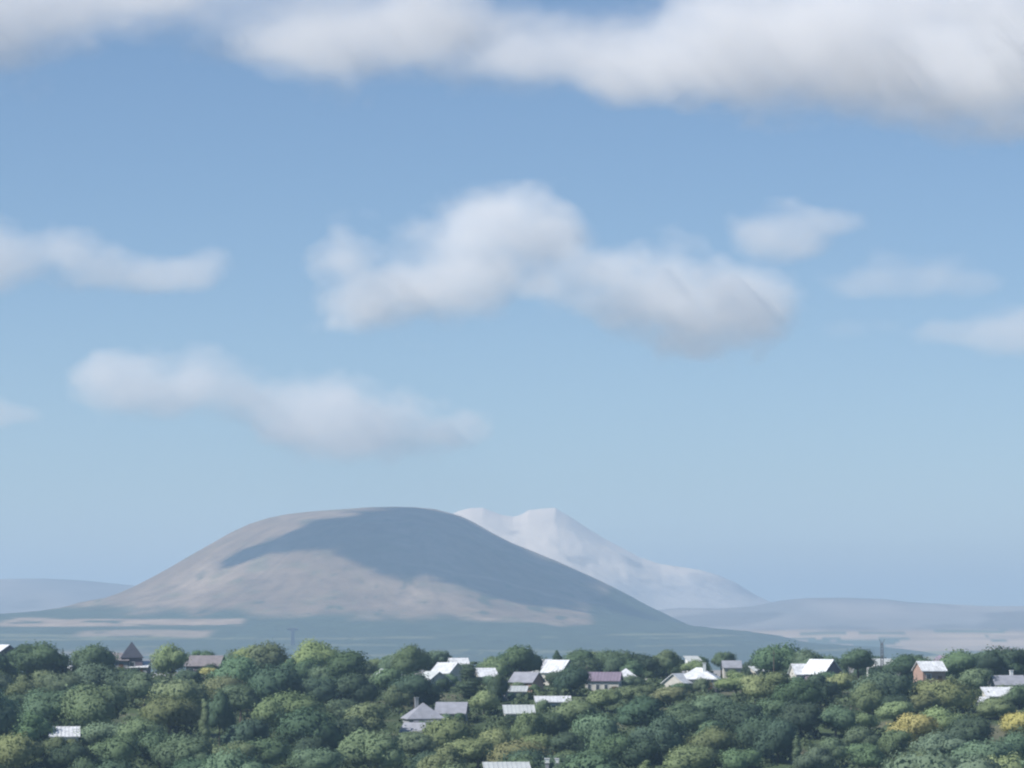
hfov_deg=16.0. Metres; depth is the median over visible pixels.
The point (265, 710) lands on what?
tree
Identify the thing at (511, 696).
tree
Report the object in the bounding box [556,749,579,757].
tree
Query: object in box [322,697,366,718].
tree
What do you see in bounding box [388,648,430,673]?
tree
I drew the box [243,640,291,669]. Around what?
tree
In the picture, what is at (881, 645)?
radio mast
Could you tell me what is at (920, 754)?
tree
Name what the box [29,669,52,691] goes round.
tree
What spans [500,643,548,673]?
tree
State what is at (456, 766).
tree
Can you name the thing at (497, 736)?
tree
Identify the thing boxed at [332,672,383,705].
tree
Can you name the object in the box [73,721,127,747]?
tree
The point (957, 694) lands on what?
tree
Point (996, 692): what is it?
village house
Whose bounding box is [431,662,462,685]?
village house
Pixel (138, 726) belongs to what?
tree
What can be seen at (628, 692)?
tree
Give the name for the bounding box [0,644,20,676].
village house
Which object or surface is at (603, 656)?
tree
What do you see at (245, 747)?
tree
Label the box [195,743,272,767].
tree
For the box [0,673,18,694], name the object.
tree
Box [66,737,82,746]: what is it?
tree
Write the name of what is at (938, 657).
village house
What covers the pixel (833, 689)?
tree
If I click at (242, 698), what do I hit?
tree
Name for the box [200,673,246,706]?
tree
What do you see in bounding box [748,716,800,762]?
tree
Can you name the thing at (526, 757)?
tree
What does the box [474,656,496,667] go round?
tree
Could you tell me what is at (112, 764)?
tree
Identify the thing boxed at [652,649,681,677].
tree
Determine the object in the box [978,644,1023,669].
tree
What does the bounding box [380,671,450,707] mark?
tree
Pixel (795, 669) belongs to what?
village house
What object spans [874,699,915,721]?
tree
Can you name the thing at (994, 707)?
tree
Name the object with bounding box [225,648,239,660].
tree
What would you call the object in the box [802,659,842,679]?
village house
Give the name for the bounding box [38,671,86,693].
tree
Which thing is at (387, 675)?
tree
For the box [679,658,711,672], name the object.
tree
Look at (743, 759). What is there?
tree
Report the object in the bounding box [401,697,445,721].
manor house
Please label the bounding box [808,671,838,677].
tree
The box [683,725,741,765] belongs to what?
tree
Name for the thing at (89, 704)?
tree
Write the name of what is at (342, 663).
tree
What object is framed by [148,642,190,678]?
tree
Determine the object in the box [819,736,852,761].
tree
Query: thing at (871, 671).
tree
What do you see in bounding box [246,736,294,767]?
tree
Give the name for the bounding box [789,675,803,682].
tree
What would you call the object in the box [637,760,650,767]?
poplar tree
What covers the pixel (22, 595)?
hills
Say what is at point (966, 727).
tree
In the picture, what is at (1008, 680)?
village house
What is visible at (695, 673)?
villa
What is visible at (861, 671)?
tree
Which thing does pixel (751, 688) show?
tree
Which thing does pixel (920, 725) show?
tree
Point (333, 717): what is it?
tree
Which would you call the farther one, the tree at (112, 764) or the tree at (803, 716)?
the tree at (803, 716)
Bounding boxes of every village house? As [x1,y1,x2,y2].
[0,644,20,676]
[49,726,79,740]
[112,653,128,668]
[184,655,224,678]
[424,671,451,690]
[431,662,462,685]
[434,702,469,721]
[447,658,469,665]
[475,668,497,685]
[509,672,545,691]
[540,660,571,684]
[585,672,623,690]
[621,668,636,676]
[683,656,700,672]
[721,660,741,678]
[787,663,805,677]
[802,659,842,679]
[867,658,894,674]
[911,661,947,682]
[933,655,946,660]
[980,687,1016,706]
[988,670,1023,686]
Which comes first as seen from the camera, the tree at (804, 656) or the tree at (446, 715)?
the tree at (446, 715)
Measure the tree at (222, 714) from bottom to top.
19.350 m
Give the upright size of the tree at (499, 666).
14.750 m
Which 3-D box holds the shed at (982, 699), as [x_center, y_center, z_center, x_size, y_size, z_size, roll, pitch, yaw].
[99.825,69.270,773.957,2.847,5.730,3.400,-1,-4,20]
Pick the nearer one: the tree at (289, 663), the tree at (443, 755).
the tree at (443, 755)
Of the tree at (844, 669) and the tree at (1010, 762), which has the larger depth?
the tree at (844, 669)
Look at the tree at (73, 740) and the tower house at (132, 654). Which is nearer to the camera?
the tree at (73, 740)
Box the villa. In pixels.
[684,663,721,691]
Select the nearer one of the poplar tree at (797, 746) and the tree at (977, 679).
the poplar tree at (797, 746)
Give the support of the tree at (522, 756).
on the ground
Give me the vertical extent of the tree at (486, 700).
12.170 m
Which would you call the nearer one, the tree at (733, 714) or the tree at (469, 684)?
the tree at (733, 714)
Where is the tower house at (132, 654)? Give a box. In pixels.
[120,642,143,668]
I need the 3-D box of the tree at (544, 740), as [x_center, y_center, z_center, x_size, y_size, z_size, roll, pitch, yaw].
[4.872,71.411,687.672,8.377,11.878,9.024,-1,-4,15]
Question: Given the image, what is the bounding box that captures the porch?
[413,720,437,723]
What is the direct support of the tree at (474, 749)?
on the ground
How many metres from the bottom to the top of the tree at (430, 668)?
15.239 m
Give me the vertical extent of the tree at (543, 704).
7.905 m
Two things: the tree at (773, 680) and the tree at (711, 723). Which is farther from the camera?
the tree at (773, 680)
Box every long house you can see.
[126,661,151,675]
[482,761,530,767]
[502,704,534,716]
[503,685,528,700]
[534,696,571,711]
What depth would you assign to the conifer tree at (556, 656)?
882.00 m
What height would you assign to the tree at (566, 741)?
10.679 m
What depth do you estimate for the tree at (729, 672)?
890.51 m
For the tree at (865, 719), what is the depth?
718.78 m
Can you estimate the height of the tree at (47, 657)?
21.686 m
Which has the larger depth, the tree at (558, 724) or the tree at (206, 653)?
the tree at (206, 653)
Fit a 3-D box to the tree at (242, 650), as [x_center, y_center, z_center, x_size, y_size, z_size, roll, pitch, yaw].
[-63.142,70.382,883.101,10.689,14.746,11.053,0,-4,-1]
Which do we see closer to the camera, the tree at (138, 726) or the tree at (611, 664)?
the tree at (138, 726)
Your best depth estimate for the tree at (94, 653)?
879.17 m
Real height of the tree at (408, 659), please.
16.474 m
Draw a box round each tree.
[0,654,10,672]
[0,669,15,684]
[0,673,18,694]
[0,688,27,715]
[0,694,25,737]
[0,729,50,767]
[1,693,27,713]
[2,674,37,696]
[3,639,72,679]
[5,665,19,678]
[5,711,57,741]
[6,642,38,676]
[20,686,73,723]
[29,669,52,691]
[35,742,101,767]
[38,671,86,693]
[41,736,67,751]
[56,681,135,729]
[66,683,84,691]
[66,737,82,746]
[66,755,96,767]
[69,641,120,667]
[70,663,117,672]
[72,660,119,688]
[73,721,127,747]
[87,732,145,767]
[95,755,143,767]
[112,666,152,701]
[114,667,126,671]
[116,714,168,743]
[122,672,166,706]
[135,729,178,767]
[136,692,202,733]
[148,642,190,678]
[148,677,214,708]
[151,730,221,767]
[167,755,211,767]
[171,668,203,685]
[184,650,201,663]
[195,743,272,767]
[196,698,211,741]
[198,668,214,676]
[200,650,214,654]
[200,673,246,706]
[202,662,218,668]
[207,688,238,745]
[207,740,265,765]
[208,652,258,686]
[215,683,261,721]
[215,716,272,745]
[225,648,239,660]
[233,645,255,657]
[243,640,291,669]
[243,661,305,701]
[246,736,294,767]
[251,700,287,733]
[254,688,335,717]
[268,705,347,751]
[277,657,297,673]
[282,638,345,666]
[286,746,347,767]
[291,657,322,679]
[292,734,329,752]
[299,675,342,703]
[308,665,344,680]
[310,711,342,721]
[321,675,337,680]
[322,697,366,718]
[323,648,371,678]
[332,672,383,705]
[332,712,370,749]
[336,727,409,767]
[343,701,397,732]
[363,660,378,674]
[368,657,381,674]
[369,668,405,690]
[377,655,393,669]
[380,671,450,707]
[382,684,414,707]
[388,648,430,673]
[389,643,435,677]
[395,729,440,759]
[405,750,468,767]
[415,744,471,767]
[418,715,482,747]
[420,650,451,672]
[426,650,451,662]
[436,677,450,691]
[438,760,471,767]
[441,714,453,721]
[443,736,496,767]
[445,672,458,685]
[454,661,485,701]
[454,713,465,720]
[469,689,501,713]
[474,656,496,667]
[477,725,513,747]
[479,656,515,681]
[481,737,560,767]
[482,675,492,684]
[486,673,512,698]
[498,745,552,766]
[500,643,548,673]
[502,715,515,723]
[503,752,544,767]
[506,693,517,701]
[509,709,551,742]
[509,752,541,765]
[512,682,524,685]
[516,692,524,700]
[520,732,552,754]
[528,684,538,690]
[535,698,552,712]
[537,750,575,767]
[540,710,570,736]
[543,670,562,682]
[547,695,601,729]
[548,730,588,755]
[552,650,562,659]
[552,664,591,695]
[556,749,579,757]
[559,745,623,767]
[562,648,597,663]
[569,710,621,746]
[570,655,604,671]
[584,732,641,767]
[585,688,622,711]
[593,648,638,667]
[601,655,627,671]
[613,684,663,703]
[613,693,668,729]
[618,658,646,676]
[618,736,665,767]
[622,676,634,686]
[624,713,691,764]
[625,674,645,685]
[627,653,662,676]
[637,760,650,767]
[642,669,662,678]
[648,700,716,740]
[650,686,691,707]
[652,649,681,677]
[657,655,682,677]
[660,743,721,767]
[674,652,684,671]
[678,683,692,691]
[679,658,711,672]
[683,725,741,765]
[688,691,732,720]
[691,677,710,691]
[693,719,728,735]
[698,655,710,666]
[710,672,746,692]
[711,651,736,676]
[711,700,764,735]
[716,747,764,767]
[726,669,737,677]
[730,712,786,757]
[737,674,766,702]
[741,659,778,674]
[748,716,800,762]
[749,640,800,674]
[755,698,792,719]
[756,670,792,696]
[768,678,829,706]
[776,698,824,735]
[781,647,825,672]
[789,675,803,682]
[791,744,842,767]
[792,735,801,763]
[805,672,841,706]
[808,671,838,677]
[817,703,861,737]
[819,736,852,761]
[820,656,851,673]
[823,654,852,673]
[826,672,859,696]
[838,647,877,680]
[841,711,883,735]
[842,724,880,746]
[842,742,889,767]
[849,667,918,710]
[849,680,888,713]
[852,668,866,676]
[867,665,882,676]
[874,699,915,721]
[874,728,916,758]
[878,694,916,718]
[879,653,917,675]
[881,745,963,767]
[883,747,954,764]
[885,712,946,744]
[908,728,971,756]
[909,677,989,712]
[909,689,943,713]
[911,653,929,660]
[918,705,963,733]
[928,647,979,678]
[942,713,997,743]
[946,737,1023,762]
[950,752,1005,767]
[956,667,997,692]
[973,650,1005,673]
[975,696,1017,718]
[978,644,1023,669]
[982,751,1023,767]
[989,657,1023,674]
[996,694,1014,702]
[998,712,1023,732]
[1003,683,1023,708]
[1003,730,1023,760]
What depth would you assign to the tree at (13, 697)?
742.35 m
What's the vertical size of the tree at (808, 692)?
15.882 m
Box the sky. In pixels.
[0,0,1023,605]
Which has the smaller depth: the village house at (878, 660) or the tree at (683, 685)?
the tree at (683, 685)
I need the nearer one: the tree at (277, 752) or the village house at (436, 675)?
the tree at (277, 752)
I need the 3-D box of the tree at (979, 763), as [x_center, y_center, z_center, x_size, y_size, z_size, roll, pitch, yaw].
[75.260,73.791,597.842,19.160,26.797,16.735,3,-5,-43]
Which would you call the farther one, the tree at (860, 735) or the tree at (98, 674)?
the tree at (98, 674)
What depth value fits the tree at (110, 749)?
668.83 m
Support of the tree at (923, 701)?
on the ground
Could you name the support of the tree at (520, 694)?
on the ground
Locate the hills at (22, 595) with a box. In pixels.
[0,578,134,613]
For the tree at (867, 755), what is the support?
on the ground
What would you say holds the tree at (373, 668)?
on the ground
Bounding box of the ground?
[16,647,1023,767]
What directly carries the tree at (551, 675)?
on the ground
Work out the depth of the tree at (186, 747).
668.42 m
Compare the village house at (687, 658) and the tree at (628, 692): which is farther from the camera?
the village house at (687, 658)
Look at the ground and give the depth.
757.49 m
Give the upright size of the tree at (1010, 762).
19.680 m
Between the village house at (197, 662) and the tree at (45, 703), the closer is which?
the tree at (45, 703)
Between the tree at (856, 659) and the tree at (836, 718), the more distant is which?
the tree at (856, 659)
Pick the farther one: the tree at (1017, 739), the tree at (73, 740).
the tree at (73, 740)
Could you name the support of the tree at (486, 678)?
on the ground
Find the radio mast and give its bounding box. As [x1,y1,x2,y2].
[879,639,884,666]
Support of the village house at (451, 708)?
on the ground
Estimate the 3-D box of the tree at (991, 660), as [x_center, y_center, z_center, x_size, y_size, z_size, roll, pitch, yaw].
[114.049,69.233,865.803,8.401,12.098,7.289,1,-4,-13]
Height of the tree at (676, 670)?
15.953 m
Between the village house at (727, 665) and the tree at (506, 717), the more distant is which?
the village house at (727, 665)
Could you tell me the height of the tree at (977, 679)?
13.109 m
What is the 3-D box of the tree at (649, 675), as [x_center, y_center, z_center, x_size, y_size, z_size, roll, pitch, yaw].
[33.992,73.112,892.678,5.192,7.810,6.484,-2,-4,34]
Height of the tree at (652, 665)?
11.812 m
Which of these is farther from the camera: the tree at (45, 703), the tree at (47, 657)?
the tree at (47, 657)
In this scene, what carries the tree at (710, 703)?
on the ground
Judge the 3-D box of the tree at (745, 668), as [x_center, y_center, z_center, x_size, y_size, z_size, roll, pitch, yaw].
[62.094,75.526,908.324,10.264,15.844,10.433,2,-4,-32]
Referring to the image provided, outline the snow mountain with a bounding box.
[453,508,770,609]
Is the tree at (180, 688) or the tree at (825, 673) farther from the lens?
the tree at (825, 673)
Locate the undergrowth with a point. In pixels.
(492, 715)
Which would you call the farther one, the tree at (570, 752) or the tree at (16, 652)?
the tree at (16, 652)
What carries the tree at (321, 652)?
on the ground
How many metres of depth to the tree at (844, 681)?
809.90 m
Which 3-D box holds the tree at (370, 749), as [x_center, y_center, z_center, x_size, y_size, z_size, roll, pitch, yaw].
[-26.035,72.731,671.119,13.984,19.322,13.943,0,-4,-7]
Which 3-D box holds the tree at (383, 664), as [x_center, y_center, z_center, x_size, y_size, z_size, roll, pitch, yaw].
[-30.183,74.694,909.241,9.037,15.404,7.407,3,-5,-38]
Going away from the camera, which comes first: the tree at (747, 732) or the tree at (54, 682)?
the tree at (747, 732)
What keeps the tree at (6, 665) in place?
on the ground
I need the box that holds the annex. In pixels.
[399,722,428,732]
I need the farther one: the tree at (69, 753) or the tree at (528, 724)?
the tree at (528, 724)
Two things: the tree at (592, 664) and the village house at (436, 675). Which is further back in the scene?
the tree at (592, 664)
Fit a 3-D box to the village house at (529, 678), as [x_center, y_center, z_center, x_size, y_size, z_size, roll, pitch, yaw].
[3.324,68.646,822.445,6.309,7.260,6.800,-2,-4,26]
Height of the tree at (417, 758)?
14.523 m
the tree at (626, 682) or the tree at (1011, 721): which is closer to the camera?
the tree at (1011, 721)
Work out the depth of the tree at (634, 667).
868.10 m
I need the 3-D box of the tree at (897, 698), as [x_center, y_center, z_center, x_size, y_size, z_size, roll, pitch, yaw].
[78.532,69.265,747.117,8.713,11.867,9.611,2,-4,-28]
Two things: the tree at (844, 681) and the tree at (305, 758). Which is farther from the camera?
the tree at (844, 681)
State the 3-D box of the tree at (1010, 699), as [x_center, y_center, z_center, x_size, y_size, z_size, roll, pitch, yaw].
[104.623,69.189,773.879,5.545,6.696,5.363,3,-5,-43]
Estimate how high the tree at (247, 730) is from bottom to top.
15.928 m
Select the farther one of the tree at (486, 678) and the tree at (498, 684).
the tree at (486, 678)
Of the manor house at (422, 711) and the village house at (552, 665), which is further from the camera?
the village house at (552, 665)
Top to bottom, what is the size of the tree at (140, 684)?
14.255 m
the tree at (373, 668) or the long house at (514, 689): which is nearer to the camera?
the long house at (514, 689)
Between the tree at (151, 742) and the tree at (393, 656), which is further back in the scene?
the tree at (393, 656)
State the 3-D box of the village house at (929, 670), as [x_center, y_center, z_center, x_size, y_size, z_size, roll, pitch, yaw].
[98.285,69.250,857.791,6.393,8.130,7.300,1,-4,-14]
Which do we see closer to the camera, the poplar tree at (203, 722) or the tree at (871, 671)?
the poplar tree at (203, 722)
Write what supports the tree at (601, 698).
on the ground
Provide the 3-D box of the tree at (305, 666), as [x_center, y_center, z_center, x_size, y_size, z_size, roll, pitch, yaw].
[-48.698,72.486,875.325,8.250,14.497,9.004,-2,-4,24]
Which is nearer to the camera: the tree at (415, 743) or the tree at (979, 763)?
the tree at (979, 763)
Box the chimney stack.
[544,758,549,767]
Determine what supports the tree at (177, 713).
on the ground
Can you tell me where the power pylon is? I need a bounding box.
[287,628,297,644]
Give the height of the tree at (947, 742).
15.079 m
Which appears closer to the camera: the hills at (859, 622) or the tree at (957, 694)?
the tree at (957, 694)
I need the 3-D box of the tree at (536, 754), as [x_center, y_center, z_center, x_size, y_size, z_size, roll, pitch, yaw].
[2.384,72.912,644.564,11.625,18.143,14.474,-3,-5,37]
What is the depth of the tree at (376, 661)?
930.45 m
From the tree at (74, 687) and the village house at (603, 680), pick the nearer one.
the tree at (74, 687)
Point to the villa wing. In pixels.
(673, 679)
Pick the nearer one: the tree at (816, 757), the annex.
the tree at (816, 757)
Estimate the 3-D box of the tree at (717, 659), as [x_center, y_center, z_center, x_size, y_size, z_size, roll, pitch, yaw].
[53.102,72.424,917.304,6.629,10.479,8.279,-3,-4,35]
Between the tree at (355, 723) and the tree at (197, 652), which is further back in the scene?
the tree at (197, 652)
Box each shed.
[748,666,769,675]
[976,696,989,704]
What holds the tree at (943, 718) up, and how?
on the ground
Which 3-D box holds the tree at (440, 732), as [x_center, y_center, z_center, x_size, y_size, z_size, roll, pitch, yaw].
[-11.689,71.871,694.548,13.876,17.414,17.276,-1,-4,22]
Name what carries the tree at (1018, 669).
on the ground
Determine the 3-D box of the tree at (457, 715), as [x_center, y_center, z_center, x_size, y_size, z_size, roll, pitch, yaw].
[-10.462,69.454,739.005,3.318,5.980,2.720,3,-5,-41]
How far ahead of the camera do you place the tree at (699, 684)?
819.09 m
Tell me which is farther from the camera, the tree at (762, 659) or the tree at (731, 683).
the tree at (762, 659)
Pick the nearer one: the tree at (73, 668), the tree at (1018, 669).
the tree at (1018, 669)
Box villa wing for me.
[661,673,692,686]
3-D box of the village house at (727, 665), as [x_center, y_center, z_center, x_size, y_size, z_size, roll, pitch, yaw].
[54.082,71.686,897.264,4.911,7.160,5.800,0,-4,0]
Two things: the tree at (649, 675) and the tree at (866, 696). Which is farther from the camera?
the tree at (649, 675)
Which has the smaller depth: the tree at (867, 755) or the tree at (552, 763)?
the tree at (552, 763)
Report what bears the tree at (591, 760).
on the ground
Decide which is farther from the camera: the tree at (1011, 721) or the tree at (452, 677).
the tree at (452, 677)
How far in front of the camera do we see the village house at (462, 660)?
896.40 m
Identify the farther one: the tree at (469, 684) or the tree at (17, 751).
the tree at (469, 684)
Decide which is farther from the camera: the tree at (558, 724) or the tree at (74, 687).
the tree at (74, 687)
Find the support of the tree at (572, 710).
on the ground
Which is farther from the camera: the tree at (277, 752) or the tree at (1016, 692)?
the tree at (1016, 692)
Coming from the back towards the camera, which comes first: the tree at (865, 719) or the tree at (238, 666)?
the tree at (238, 666)
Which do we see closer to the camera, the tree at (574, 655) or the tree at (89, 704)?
the tree at (89, 704)
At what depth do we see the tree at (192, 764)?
641.95 m
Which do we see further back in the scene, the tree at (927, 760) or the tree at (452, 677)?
the tree at (452, 677)
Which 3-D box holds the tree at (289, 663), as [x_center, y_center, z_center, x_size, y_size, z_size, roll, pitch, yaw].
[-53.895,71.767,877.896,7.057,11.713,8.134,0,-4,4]
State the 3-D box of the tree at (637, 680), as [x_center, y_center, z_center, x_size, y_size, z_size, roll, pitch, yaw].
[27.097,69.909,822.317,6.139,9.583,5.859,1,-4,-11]
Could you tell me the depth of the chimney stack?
614.81 m
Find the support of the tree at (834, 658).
on the ground
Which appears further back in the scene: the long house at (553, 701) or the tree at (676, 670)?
the tree at (676, 670)
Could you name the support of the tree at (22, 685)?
on the ground
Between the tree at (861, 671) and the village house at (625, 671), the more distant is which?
the tree at (861, 671)
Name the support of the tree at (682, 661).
on the ground
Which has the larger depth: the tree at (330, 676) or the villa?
the villa
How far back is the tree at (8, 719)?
683.07 m
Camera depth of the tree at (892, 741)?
682.11 m
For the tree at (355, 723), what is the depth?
694.06 m
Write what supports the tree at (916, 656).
on the ground
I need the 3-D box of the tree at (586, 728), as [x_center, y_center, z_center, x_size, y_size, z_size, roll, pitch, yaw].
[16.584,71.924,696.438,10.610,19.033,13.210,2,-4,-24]
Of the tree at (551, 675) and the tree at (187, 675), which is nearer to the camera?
the tree at (187, 675)
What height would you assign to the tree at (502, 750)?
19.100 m
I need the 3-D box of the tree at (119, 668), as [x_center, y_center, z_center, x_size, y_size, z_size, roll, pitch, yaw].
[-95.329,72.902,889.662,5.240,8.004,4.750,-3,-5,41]
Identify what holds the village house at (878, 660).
on the ground
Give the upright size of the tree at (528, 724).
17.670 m
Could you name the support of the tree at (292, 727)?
on the ground
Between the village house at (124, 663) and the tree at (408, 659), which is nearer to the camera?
the tree at (408, 659)
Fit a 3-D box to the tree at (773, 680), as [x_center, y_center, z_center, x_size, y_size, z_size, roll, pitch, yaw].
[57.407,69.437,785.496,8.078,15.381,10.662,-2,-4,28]
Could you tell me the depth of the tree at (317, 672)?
864.19 m
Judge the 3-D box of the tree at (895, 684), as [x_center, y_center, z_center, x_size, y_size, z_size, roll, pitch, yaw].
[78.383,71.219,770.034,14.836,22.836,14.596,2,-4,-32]
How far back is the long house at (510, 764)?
610.08 m
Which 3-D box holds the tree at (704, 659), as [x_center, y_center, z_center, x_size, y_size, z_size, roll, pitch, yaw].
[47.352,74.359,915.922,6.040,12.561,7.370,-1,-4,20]
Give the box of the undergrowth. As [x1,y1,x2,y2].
[3,671,1023,767]
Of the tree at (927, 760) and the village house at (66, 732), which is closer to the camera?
the tree at (927, 760)
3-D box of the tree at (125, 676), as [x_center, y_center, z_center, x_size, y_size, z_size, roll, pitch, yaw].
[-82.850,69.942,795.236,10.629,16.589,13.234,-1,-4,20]
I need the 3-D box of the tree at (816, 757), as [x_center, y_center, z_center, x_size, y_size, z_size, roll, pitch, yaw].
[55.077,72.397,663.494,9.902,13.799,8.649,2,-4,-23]
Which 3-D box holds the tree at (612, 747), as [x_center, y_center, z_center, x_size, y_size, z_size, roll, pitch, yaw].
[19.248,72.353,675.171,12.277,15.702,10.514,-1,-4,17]
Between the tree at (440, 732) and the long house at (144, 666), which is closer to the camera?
the tree at (440, 732)
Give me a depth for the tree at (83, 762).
627.41 m
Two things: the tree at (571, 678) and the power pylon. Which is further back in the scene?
the power pylon
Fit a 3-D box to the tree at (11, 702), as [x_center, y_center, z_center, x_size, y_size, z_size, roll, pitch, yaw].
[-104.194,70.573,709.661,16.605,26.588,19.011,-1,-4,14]
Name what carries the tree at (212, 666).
on the ground
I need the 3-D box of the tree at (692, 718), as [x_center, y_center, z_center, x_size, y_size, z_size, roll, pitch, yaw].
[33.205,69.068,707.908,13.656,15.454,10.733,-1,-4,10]
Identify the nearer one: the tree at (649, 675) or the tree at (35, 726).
the tree at (35, 726)
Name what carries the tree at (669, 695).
on the ground
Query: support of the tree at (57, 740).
on the ground
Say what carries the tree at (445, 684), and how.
on the ground
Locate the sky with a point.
(733, 290)
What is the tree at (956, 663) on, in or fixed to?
on the ground
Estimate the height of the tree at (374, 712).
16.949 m
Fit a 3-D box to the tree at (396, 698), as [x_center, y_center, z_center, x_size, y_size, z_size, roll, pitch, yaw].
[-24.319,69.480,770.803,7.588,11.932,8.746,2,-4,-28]
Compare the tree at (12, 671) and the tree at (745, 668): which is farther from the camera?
the tree at (745, 668)
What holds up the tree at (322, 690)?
on the ground
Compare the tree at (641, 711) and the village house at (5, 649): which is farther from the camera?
the village house at (5, 649)
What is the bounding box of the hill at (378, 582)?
[0,507,936,671]
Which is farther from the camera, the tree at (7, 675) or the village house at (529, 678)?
the village house at (529, 678)
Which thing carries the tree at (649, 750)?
on the ground
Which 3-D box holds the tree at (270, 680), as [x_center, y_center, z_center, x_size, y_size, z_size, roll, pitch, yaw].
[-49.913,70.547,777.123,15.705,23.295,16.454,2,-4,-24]
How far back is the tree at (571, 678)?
802.93 m
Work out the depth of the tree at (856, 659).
880.48 m
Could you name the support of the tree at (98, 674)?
on the ground
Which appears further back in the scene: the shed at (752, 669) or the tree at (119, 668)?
the shed at (752, 669)
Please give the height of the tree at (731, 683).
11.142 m
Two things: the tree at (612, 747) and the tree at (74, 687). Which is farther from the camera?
the tree at (74, 687)
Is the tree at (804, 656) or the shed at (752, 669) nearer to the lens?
the tree at (804, 656)
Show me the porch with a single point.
(428, 721)
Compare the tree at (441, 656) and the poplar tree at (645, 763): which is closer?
the poplar tree at (645, 763)
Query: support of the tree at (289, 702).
on the ground
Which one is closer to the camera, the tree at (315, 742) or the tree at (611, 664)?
the tree at (315, 742)
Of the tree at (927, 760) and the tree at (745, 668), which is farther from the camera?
the tree at (745, 668)
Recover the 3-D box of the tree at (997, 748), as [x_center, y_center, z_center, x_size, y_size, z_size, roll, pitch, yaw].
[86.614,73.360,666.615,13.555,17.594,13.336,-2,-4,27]
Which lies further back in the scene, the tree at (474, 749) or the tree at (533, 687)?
the tree at (533, 687)
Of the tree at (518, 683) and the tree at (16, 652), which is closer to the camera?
the tree at (518, 683)
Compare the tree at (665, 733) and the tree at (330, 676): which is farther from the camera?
the tree at (330, 676)
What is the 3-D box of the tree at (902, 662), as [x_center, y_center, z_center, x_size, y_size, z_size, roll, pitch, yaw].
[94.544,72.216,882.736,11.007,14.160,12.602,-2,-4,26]
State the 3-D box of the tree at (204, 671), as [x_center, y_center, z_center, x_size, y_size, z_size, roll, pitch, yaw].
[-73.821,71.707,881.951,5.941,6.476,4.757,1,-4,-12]
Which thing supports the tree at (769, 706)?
on the ground
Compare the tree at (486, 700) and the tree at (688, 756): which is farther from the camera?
the tree at (486, 700)
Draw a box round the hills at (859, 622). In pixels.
[658,598,1023,646]
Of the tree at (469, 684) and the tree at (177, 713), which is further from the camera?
the tree at (469, 684)
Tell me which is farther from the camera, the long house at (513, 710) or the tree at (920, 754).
the long house at (513, 710)
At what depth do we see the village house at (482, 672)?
838.94 m
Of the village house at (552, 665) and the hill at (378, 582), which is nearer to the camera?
the village house at (552, 665)

